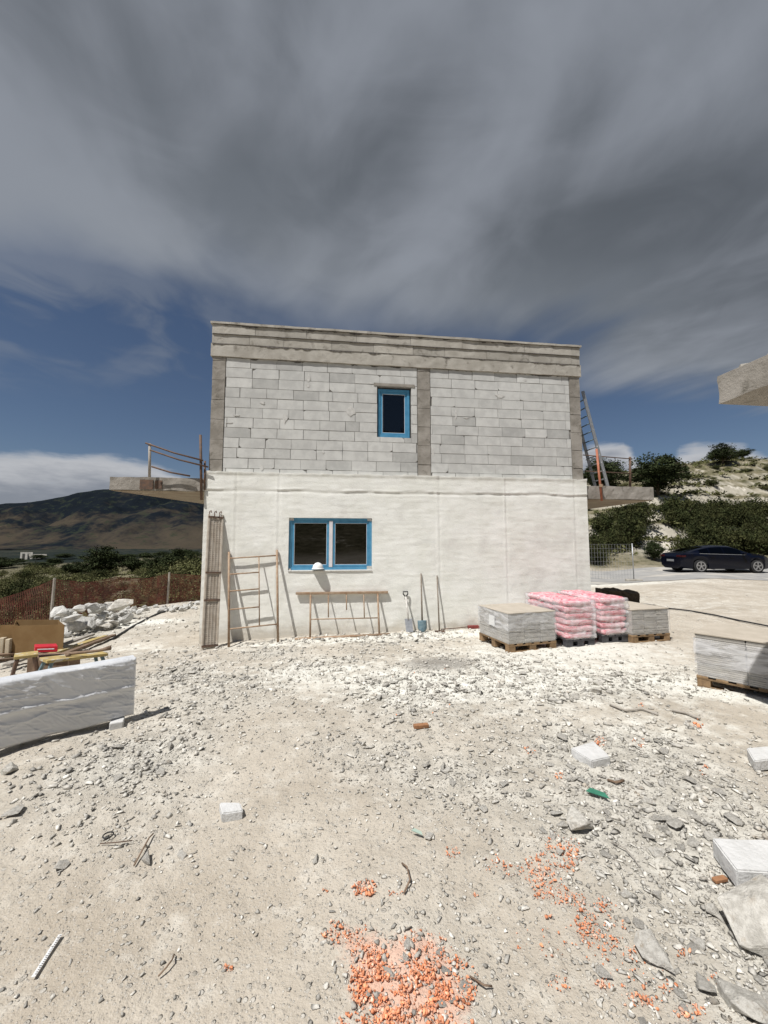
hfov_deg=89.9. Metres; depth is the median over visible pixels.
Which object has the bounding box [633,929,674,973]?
rock
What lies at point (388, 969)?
rock
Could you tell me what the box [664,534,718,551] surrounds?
shrub
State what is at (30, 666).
timber block
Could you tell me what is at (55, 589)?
shrub
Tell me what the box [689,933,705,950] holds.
rock
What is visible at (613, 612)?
cement sack
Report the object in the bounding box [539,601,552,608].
cement sack
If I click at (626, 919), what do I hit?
rock
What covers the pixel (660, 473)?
pine tree
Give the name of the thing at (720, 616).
hose
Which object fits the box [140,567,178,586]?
shrub
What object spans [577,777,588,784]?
rock
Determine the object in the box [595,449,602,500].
orange prop
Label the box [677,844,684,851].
rock
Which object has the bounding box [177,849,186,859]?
rock
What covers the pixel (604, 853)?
rock
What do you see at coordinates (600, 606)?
cement sack
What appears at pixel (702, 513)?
shrub
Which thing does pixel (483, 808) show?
rock
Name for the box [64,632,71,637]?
rock
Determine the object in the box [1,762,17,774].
rock
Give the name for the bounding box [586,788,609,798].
green shard
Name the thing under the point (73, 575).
shrub
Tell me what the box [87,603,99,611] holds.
rock
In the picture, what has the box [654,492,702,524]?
shrub
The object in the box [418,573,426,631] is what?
shovel
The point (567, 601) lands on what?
cement sack
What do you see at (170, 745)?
rock
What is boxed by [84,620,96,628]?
rock
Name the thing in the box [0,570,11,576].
shrub
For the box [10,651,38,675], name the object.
trestle bench
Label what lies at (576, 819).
rock
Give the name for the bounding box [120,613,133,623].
rock
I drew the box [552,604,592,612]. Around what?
cement sack
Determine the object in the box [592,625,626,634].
cement sack
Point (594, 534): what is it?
shrub
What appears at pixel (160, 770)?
rock
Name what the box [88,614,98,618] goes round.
rock
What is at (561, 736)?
rock
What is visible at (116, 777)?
rock
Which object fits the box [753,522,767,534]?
shrub
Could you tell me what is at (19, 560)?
pine tree
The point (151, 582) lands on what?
safety net fence
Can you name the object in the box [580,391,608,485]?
ladder
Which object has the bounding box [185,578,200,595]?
shrub
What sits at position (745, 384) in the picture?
neighbouring house
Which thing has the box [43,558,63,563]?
pine tree
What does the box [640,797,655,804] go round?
rock
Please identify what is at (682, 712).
slat
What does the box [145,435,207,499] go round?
balcony railing
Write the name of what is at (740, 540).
shrub
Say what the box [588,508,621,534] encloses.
shrub
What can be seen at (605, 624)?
cement sack
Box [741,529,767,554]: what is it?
shrub
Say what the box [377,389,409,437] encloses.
window
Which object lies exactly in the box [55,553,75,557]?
pine tree
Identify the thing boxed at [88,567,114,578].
shrub
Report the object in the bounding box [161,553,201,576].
shrub
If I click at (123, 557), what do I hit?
pine tree
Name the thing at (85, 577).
shrub
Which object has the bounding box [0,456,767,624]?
scrub cover
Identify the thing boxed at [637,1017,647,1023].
rock
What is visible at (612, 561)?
fence panel
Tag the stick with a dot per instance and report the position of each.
(617, 781)
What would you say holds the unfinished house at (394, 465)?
on the ground
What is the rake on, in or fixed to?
on the ground
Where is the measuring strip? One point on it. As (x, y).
(37, 970)
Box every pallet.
[479,632,556,652]
[555,634,594,646]
[592,632,627,642]
[628,633,669,642]
[696,674,767,692]
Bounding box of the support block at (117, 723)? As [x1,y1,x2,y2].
[109,716,124,730]
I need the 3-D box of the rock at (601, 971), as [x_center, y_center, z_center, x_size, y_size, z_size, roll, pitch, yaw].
[0.783,1.650,1.380,0.045,0.013,0.057,-3,-14,-5]
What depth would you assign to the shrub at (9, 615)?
22.63 m
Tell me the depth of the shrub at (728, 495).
38.53 m
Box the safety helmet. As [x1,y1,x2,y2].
[312,562,323,568]
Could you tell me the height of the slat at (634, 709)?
0.028 m
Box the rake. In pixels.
[435,575,444,631]
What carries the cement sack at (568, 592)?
on the cement sack
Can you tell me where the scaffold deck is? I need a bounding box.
[201,510,223,650]
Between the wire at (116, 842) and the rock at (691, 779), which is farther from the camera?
the rock at (691, 779)
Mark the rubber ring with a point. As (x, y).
(103, 837)
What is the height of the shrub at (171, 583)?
1.712 m
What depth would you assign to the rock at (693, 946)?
1.46 m
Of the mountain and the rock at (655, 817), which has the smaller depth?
the rock at (655, 817)
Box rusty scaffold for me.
[228,550,278,646]
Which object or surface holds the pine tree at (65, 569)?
on the ground
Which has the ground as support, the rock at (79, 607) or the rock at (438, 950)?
the rock at (438, 950)
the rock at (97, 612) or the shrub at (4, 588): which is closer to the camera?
the rock at (97, 612)
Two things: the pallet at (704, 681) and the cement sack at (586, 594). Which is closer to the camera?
the pallet at (704, 681)
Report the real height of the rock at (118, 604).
0.306 m
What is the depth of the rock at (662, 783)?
2.43 m
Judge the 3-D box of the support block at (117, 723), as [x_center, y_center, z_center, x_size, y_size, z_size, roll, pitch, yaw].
[-2.313,1.835,3.336,0.100,0.068,0.120,3,-5,-29]
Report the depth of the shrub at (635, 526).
26.23 m
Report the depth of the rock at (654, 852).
1.91 m
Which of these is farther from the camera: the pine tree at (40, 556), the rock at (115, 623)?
the pine tree at (40, 556)
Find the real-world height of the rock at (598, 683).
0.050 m
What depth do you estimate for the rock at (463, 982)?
1.35 m
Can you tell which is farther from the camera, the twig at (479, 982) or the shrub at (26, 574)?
the shrub at (26, 574)
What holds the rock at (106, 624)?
on the ground
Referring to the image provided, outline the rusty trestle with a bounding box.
[295,591,389,639]
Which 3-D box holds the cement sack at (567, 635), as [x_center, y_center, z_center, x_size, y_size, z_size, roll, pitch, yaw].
[3.077,1.972,6.294,0.543,0.116,0.366,1,-5,-12]
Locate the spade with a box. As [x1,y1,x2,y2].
[403,591,412,631]
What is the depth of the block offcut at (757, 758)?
2.62 m
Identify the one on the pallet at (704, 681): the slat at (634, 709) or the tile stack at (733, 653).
the tile stack at (733, 653)
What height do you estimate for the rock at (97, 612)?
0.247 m
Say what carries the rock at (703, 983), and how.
on the ground
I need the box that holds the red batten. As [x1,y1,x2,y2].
[467,625,479,628]
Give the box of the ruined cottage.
[20,552,46,558]
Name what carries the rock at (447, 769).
on the rock
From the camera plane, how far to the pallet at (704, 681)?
4.09 m
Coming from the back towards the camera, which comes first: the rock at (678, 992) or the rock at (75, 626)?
the rock at (75, 626)
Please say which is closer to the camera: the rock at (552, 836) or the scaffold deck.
the rock at (552, 836)
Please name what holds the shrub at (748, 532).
on the ground
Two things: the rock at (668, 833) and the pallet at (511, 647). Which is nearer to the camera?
the rock at (668, 833)
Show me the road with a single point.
(656, 574)
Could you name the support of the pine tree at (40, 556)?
on the ground
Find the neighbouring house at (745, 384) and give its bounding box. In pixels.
[717,354,767,405]
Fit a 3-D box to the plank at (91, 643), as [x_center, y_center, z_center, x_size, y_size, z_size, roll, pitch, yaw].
[-5.393,2.408,6.842,0.090,0.057,1.756,0,-5,-1]
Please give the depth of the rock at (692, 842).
1.97 m
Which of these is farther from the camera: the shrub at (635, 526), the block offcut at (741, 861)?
the shrub at (635, 526)
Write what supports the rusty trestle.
on the ground
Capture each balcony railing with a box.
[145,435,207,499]
[583,455,632,486]
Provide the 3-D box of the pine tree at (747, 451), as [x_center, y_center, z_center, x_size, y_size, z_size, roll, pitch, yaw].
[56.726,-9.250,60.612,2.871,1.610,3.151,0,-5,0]
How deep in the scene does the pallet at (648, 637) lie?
6.43 m
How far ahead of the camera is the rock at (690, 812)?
2.19 m
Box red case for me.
[34,644,57,652]
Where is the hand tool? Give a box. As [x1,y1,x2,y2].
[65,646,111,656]
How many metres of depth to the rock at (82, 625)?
8.12 m
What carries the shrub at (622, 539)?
on the ground
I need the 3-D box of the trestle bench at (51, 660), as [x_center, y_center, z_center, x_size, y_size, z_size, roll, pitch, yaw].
[-3.927,1.925,4.881,0.306,0.276,0.663,-3,-5,31]
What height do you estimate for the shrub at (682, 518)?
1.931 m
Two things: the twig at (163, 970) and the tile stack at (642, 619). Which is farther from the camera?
the tile stack at (642, 619)
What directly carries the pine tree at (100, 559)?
on the ground
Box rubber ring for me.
[102,831,113,838]
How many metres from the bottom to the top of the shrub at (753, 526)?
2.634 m
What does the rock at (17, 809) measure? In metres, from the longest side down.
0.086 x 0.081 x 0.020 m
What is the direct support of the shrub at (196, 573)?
on the ground
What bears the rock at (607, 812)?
on the ground
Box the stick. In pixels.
[607,779,624,783]
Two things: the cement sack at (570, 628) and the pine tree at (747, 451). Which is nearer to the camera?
the cement sack at (570, 628)
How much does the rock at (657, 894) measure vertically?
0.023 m
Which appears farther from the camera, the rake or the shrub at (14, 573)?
the shrub at (14, 573)
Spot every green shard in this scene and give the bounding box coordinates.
[411,828,422,835]
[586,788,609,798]
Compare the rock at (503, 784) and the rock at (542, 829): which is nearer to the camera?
the rock at (542, 829)
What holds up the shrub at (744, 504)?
on the ground
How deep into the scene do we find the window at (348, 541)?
7.64 m
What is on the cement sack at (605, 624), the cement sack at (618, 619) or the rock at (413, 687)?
the cement sack at (618, 619)
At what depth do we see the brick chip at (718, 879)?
1.74 m
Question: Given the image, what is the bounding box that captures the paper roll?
[0,637,11,657]
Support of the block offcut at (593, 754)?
on the ground
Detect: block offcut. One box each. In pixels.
[219,803,242,822]
[571,741,609,767]
[713,838,767,886]
[747,746,767,770]
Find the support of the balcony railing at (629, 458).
on the unfinished house at (394, 465)
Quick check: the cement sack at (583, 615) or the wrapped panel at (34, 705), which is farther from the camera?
the cement sack at (583, 615)
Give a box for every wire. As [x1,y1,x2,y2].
[100,840,131,843]
[612,842,639,867]
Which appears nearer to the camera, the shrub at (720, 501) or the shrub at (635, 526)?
the shrub at (635, 526)
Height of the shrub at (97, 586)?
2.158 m
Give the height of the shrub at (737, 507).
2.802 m
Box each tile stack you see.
[478,603,556,643]
[622,601,668,634]
[693,622,767,688]
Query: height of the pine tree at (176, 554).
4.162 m
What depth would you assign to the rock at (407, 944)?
1.47 m
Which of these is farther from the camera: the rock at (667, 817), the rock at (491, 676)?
the rock at (491, 676)
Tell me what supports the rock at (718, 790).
on the ground
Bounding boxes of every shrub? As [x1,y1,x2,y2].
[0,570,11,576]
[0,574,16,581]
[0,578,18,587]
[0,579,11,596]
[0,583,45,604]
[0,605,25,624]
[3,576,39,588]
[4,566,36,578]
[7,602,49,622]
[14,604,59,620]
[16,570,35,579]
[18,597,49,613]
[21,561,44,574]
[30,572,53,581]
[35,577,57,586]
[39,565,59,574]
[42,583,65,595]
[43,591,63,603]
[44,569,69,581]
[45,568,64,574]
[46,587,102,610]
[56,584,93,601]
[58,570,94,584]
[62,573,115,597]
[72,574,98,583]
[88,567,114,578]
[110,567,123,573]
[114,580,129,589]
[122,573,187,602]
[131,568,147,576]
[135,561,174,579]
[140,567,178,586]
[150,568,193,604]
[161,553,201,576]
[178,562,200,596]
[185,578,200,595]
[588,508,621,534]
[589,528,611,557]
[589,533,614,564]
[597,529,618,549]
[605,509,661,548]
[608,505,624,520]
[610,530,635,550]
[612,501,663,528]
[612,518,626,532]
[619,502,653,520]
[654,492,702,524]
[663,508,695,528]
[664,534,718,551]
[668,516,734,544]
[677,524,728,544]
[688,523,742,548]
[689,497,714,511]
[689,508,714,524]
[689,515,727,530]
[700,497,734,512]
[701,478,720,486]
[702,495,750,515]
[707,507,738,525]
[721,497,755,526]
[721,524,755,550]
[725,493,735,497]
[725,504,753,526]
[732,499,755,519]
[735,467,754,472]
[737,527,758,546]
[738,512,767,534]
[741,504,767,524]
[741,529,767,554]
[744,494,767,521]
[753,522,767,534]
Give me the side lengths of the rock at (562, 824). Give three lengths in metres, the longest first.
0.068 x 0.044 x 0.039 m
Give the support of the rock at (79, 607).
on the rock
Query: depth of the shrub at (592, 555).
24.08 m
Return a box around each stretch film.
[525,593,596,638]
[557,591,629,634]
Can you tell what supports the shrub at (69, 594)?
on the ground
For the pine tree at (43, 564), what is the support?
on the ground
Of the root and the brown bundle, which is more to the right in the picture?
the brown bundle
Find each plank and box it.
[0,653,14,656]
[0,657,13,661]
[3,633,94,665]
[49,635,107,652]
[65,634,115,651]
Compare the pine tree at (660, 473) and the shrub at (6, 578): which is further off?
the shrub at (6, 578)
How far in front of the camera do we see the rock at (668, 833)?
2.03 m
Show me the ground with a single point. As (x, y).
(102, 972)
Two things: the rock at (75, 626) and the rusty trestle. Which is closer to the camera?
the rusty trestle
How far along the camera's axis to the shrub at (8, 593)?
35.73 m
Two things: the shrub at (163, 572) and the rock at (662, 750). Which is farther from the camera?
the shrub at (163, 572)
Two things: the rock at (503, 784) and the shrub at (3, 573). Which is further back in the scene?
the shrub at (3, 573)
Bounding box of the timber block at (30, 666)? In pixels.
[27,652,79,672]
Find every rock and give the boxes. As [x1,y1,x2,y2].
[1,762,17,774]
[1,804,24,816]
[50,605,66,617]
[53,859,69,869]
[55,609,69,616]
[62,613,82,621]
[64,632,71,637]
[67,621,84,632]
[72,605,85,609]
[76,616,92,621]
[79,622,86,629]
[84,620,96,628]
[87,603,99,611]
[87,604,105,613]
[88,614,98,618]
[92,626,103,631]
[96,618,105,626]
[98,611,108,619]
[99,621,113,627]
[107,599,133,611]
[109,620,118,625]
[113,774,123,781]
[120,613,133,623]
[141,850,149,864]
[156,767,164,774]
[158,712,168,718]
[167,742,173,750]
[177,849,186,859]
[312,853,318,863]
[380,694,388,698]
[382,966,393,979]
[402,951,408,964]
[404,938,410,949]
[409,685,418,690]
[424,832,433,840]
[436,948,442,955]
[436,999,446,1006]
[441,965,450,974]
[443,767,450,773]
[449,779,455,785]
[459,980,468,991]
[479,805,487,811]
[486,674,495,679]
[499,781,507,786]
[538,826,546,833]
[545,762,554,765]
[549,833,555,839]
[550,811,562,814]
[555,847,563,854]
[556,732,566,739]
[556,821,568,827]
[565,764,575,768]
[565,774,575,781]
[566,805,593,829]
[571,693,578,698]
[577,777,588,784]
[588,687,601,692]
[593,681,602,685]
[595,964,612,978]
[600,849,610,857]
[602,809,611,815]
[620,889,632,898]
[623,916,630,922]
[632,917,644,928]
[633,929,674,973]
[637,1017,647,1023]
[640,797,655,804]
[642,834,654,838]
[648,846,665,857]
[651,815,665,820]
[651,891,660,899]
[656,825,669,831]
[657,780,665,787]
[658,747,668,753]
[661,815,671,820]
[665,830,672,837]
[666,817,683,827]
[671,987,687,997]
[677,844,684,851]
[678,1001,688,1011]
[682,776,696,783]
[685,809,697,815]
[686,942,699,953]
[687,837,698,846]
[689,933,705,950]
[690,815,700,822]
[696,971,716,992]
[703,831,721,840]
[704,903,721,916]
[711,788,726,794]
[714,978,767,1023]
[717,874,767,955]
[723,812,744,825]
[727,930,736,940]
[753,975,763,985]
[760,990,767,1004]
[762,956,767,965]
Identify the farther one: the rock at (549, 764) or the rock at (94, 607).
the rock at (94, 607)
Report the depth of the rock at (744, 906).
1.49 m
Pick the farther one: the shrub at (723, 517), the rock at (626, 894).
the shrub at (723, 517)
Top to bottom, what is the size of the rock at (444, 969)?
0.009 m
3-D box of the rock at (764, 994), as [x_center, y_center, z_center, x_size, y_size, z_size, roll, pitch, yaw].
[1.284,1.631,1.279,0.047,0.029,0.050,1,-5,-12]
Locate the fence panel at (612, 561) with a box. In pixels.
[589,543,642,580]
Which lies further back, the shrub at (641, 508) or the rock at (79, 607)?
the shrub at (641, 508)
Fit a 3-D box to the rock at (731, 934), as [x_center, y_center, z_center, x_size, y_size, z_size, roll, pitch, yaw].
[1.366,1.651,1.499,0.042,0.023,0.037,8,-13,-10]
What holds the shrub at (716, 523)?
on the ground
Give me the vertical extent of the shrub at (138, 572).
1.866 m
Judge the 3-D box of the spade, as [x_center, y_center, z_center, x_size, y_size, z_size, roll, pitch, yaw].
[0.458,1.927,7.487,0.139,0.734,0.314,1,-5,-13]
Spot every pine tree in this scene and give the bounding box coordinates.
[0,557,20,568]
[12,558,27,562]
[14,561,61,573]
[27,554,49,558]
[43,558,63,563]
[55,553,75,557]
[59,561,88,573]
[67,545,123,573]
[111,554,127,560]
[117,556,151,572]
[123,554,136,557]
[135,552,155,558]
[138,555,169,568]
[152,551,168,555]
[157,548,200,565]
[583,457,628,485]
[618,451,700,495]
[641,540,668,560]
[704,442,749,464]
[736,448,755,457]
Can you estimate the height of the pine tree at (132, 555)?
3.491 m
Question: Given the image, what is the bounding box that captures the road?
[590,567,767,583]
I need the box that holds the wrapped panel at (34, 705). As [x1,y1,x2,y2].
[0,655,135,749]
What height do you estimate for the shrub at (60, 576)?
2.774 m
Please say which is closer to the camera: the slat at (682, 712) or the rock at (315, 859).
the rock at (315, 859)
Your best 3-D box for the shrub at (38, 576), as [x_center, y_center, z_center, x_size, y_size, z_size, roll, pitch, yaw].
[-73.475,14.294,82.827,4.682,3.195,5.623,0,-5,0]
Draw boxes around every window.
[288,518,371,569]
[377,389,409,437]
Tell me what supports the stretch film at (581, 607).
on the pallet at (579, 642)
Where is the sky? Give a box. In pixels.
[0,0,767,503]
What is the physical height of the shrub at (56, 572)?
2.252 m
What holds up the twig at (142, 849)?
on the ground
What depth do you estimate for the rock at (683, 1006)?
1.27 m
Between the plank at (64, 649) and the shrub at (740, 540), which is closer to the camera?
the plank at (64, 649)
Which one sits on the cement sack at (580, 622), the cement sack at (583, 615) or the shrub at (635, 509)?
the cement sack at (583, 615)
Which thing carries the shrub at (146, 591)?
on the ground
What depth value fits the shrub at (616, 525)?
27.70 m
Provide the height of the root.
0.024 m
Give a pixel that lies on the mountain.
(100, 518)
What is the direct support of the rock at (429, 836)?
on the ground
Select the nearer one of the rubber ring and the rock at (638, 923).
the rock at (638, 923)
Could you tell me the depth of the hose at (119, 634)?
8.66 m
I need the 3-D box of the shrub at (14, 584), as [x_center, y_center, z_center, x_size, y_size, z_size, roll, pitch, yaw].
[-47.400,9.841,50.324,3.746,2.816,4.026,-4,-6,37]
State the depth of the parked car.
19.89 m
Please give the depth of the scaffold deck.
6.97 m
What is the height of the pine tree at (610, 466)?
4.560 m
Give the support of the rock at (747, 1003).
on the ground
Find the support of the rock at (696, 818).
on the ground
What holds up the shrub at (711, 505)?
on the ground
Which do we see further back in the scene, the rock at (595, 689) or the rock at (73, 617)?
the rock at (73, 617)
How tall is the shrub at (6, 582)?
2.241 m
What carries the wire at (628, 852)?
on the ground
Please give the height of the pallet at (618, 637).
0.123 m
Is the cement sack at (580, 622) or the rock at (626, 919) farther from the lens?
the cement sack at (580, 622)
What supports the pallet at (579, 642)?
on the ground
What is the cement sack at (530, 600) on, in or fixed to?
on the cement sack
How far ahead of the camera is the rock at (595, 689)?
3.98 m
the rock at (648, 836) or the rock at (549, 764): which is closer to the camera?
the rock at (648, 836)
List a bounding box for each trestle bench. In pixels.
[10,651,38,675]
[38,651,107,670]
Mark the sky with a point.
(592, 175)
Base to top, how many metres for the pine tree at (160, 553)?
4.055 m
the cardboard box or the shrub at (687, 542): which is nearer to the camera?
the cardboard box
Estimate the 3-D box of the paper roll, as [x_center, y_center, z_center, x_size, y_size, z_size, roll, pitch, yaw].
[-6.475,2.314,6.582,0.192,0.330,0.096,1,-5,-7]
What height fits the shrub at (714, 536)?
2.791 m
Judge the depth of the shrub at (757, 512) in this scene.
29.96 m
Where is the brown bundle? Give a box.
[595,587,639,602]
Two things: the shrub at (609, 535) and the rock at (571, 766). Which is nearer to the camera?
the rock at (571, 766)
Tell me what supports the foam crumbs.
on the ground
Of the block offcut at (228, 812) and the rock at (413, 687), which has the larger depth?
the rock at (413, 687)
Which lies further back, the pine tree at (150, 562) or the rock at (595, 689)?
the pine tree at (150, 562)
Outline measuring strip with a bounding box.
[31,934,61,977]
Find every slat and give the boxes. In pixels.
[609,704,657,715]
[671,710,700,718]
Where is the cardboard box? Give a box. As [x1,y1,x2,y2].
[0,620,64,656]
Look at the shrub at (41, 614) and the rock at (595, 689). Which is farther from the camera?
the shrub at (41, 614)
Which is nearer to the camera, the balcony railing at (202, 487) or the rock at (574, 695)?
the rock at (574, 695)
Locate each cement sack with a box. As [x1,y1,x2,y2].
[528,592,558,599]
[528,598,539,605]
[539,594,572,602]
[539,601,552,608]
[552,597,590,605]
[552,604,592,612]
[554,610,592,618]
[555,616,591,625]
[555,622,591,631]
[555,629,591,638]
[560,590,590,595]
[572,592,606,597]
[587,595,624,603]
[589,602,623,609]
[590,619,624,627]
[591,609,625,615]
[592,613,625,621]
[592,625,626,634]
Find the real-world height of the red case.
0.085 m
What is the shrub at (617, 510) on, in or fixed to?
on the ground
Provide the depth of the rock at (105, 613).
9.50 m
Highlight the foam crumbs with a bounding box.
[224,668,716,1023]
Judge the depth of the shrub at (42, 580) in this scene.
54.94 m
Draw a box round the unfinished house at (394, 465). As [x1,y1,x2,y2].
[109,321,653,643]
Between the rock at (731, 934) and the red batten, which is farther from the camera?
the red batten
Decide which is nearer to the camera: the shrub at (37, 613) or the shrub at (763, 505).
the shrub at (37, 613)
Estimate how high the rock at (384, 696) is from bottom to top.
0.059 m
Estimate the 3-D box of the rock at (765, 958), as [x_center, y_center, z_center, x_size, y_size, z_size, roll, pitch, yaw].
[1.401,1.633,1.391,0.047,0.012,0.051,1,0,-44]
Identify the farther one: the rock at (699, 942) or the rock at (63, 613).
the rock at (63, 613)
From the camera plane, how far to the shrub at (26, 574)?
86.83 m
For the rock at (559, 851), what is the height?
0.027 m
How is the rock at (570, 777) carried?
on the ground
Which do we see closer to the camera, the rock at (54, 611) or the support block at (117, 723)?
the support block at (117, 723)
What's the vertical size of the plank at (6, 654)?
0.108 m
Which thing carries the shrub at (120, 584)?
on the ground
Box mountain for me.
[0,489,203,548]
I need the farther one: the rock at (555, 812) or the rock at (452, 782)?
the rock at (452, 782)
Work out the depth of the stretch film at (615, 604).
6.38 m
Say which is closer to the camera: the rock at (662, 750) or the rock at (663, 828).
the rock at (663, 828)
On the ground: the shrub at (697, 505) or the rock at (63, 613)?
the shrub at (697, 505)
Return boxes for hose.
[111,603,193,639]
[666,607,767,626]
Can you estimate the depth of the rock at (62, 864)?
1.85 m
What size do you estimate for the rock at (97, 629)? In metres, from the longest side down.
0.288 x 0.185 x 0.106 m
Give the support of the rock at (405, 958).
on the ground
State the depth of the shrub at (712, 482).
40.38 m
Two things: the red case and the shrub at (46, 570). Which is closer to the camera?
the red case
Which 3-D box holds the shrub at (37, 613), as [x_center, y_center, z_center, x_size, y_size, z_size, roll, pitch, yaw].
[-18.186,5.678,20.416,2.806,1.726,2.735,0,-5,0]
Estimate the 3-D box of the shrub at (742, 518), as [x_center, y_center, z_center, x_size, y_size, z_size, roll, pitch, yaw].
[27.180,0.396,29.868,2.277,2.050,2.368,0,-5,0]
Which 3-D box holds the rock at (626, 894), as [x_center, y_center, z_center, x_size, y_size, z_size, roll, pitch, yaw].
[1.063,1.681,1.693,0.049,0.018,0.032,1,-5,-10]
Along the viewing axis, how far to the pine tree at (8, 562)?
128.63 m
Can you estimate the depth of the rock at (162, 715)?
3.50 m
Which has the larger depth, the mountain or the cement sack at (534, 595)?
the mountain
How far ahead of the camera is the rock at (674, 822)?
2.07 m
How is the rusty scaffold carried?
on the ground
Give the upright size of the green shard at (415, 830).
0.016 m
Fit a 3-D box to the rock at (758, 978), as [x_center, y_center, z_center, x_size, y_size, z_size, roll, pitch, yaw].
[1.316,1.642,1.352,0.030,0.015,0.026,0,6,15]
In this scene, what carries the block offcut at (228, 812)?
on the ground
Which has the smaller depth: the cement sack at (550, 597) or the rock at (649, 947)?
the rock at (649, 947)
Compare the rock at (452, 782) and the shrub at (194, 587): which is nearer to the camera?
the rock at (452, 782)
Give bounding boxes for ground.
[0,458,767,1023]
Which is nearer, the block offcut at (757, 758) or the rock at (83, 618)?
the block offcut at (757, 758)
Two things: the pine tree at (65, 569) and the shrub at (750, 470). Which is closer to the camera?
the shrub at (750, 470)
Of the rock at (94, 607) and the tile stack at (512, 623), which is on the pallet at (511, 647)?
the tile stack at (512, 623)
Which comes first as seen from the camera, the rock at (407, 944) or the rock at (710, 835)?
the rock at (407, 944)
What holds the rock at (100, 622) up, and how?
on the rock at (106, 624)
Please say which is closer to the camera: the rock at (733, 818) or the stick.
the rock at (733, 818)
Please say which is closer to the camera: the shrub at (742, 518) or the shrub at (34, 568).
the shrub at (742, 518)
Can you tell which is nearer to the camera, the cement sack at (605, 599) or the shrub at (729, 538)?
the cement sack at (605, 599)
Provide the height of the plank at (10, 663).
0.073 m
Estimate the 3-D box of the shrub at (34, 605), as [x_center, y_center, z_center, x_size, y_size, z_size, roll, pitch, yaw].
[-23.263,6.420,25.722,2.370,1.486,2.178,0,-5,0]
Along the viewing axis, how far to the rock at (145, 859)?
1.88 m
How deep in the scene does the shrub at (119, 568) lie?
88.31 m
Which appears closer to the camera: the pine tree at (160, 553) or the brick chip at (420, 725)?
the brick chip at (420, 725)
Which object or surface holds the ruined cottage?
on the ground
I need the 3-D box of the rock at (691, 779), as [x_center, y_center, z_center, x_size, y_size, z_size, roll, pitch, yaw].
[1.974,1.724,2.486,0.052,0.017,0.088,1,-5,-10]
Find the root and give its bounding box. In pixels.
[401,862,410,893]
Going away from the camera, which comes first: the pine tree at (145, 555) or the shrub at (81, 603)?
the shrub at (81, 603)
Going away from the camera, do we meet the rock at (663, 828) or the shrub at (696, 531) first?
the rock at (663, 828)
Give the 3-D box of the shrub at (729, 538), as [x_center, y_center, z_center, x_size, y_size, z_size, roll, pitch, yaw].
[21.812,2.086,25.425,2.926,2.803,2.699,-2,-5,28]
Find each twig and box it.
[133,833,153,865]
[158,954,174,976]
[469,975,491,986]
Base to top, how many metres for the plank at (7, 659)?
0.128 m
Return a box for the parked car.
[660,545,767,572]
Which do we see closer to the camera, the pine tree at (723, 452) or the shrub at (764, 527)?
the shrub at (764, 527)
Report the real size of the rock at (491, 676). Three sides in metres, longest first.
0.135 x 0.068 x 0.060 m
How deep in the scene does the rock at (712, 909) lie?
1.59 m
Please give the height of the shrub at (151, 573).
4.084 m
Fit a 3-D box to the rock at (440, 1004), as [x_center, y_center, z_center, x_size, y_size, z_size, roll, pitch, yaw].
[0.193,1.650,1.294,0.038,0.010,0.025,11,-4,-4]
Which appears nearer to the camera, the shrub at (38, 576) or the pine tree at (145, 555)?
the shrub at (38, 576)
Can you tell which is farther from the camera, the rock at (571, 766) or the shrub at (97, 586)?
the shrub at (97, 586)
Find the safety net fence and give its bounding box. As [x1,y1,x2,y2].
[0,572,200,624]
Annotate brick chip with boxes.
[413,722,428,728]
[711,875,727,883]
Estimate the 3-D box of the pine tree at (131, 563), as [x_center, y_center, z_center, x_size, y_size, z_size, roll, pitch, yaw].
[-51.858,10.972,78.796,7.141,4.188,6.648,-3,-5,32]
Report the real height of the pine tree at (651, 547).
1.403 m
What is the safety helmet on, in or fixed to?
on the unfinished house at (394, 465)
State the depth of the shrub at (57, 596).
32.48 m

